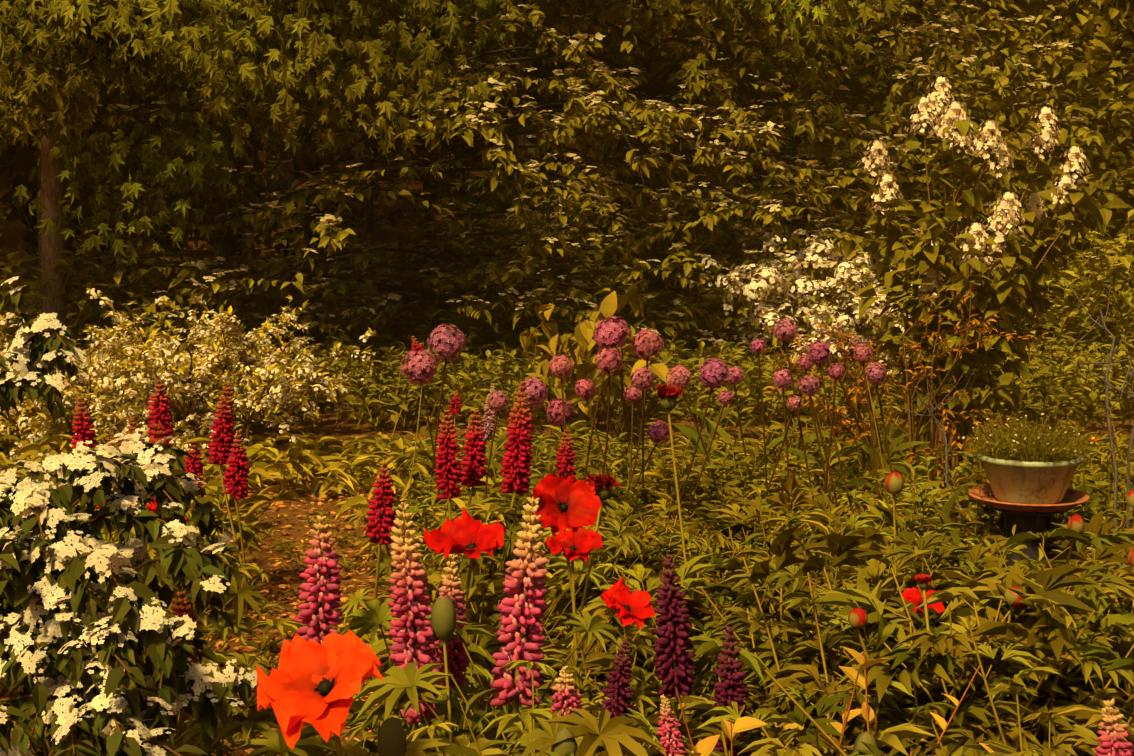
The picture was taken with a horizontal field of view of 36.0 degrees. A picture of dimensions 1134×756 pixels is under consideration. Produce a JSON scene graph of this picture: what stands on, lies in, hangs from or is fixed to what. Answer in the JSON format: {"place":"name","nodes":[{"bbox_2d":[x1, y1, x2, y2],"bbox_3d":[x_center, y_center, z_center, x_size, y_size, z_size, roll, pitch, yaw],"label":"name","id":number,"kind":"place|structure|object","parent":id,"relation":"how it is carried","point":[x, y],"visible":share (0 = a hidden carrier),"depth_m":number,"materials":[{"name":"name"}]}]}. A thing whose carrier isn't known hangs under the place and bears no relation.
{"place":"outdoors","nodes":[
{"label":"outdoors","id":0,"kind":"place"},
{"bbox_2d":[0,0,1133,755],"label":"garden","id":1,"kind":"object","parent":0,"point":[1042,616],"depth_m":7.47,"materials":[{"name":"green plant"}]},
{"bbox_2d":[0,2,1133,755],"bbox_3d":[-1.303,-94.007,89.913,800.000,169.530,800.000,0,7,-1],"label":"ground","id":2,"kind":"structure","parent":0,"point":[346,426],"depth_m":10.48,"materials":[{"name":"brown soil"}]},
{"bbox_2d":[205,477,415,755],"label":"path debris","id":3,"kind":"object","parent":2,"relation":"on","point":[288,595],"visible":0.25,"depth_m":6.65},
{"bbox_2d":[0,0,1133,351],"bbox_3d":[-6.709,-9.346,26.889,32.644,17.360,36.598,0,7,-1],"label":"wood","id":4,"kind":"object","parent":2,"relation":"on","point":[200,48],"depth_m":13.31,"materials":[{"name":"green plant"}]},
{"bbox_2d":[988,506,1067,567],"bbox_3d":[1.747,0.620,6.627,0.300,0.287,0.300,0,7,-1],"label":"pot stand","id":5,"kind":"object","parent":2,"relation":"on","point":[1034,522],"visible":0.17,"depth_m":6.55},
{"bbox_2d":[968,485,1089,511],"bbox_3d":[1.747,0.457,6.609,0.450,0.038,0.450,0,7,-1],"label":"pot saucer","id":6,"kind":"object","parent":5,"relation":"on","point":[994,502],"visible":0.48,"depth_m":6.49,"materials":[{"name":"brown ceramic"}]},
{"bbox_2d":[975,452,1084,503],"bbox_3d":[1.747,0.374,6.599,0.400,0.176,0.400,0,7,-1],"label":"pot","id":7,"kind":"object","parent":6,"relation":"on","point":[1021,482],"visible":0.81,"depth_m":6.47,"materials":[{"name":"ceramic"}]}
]}

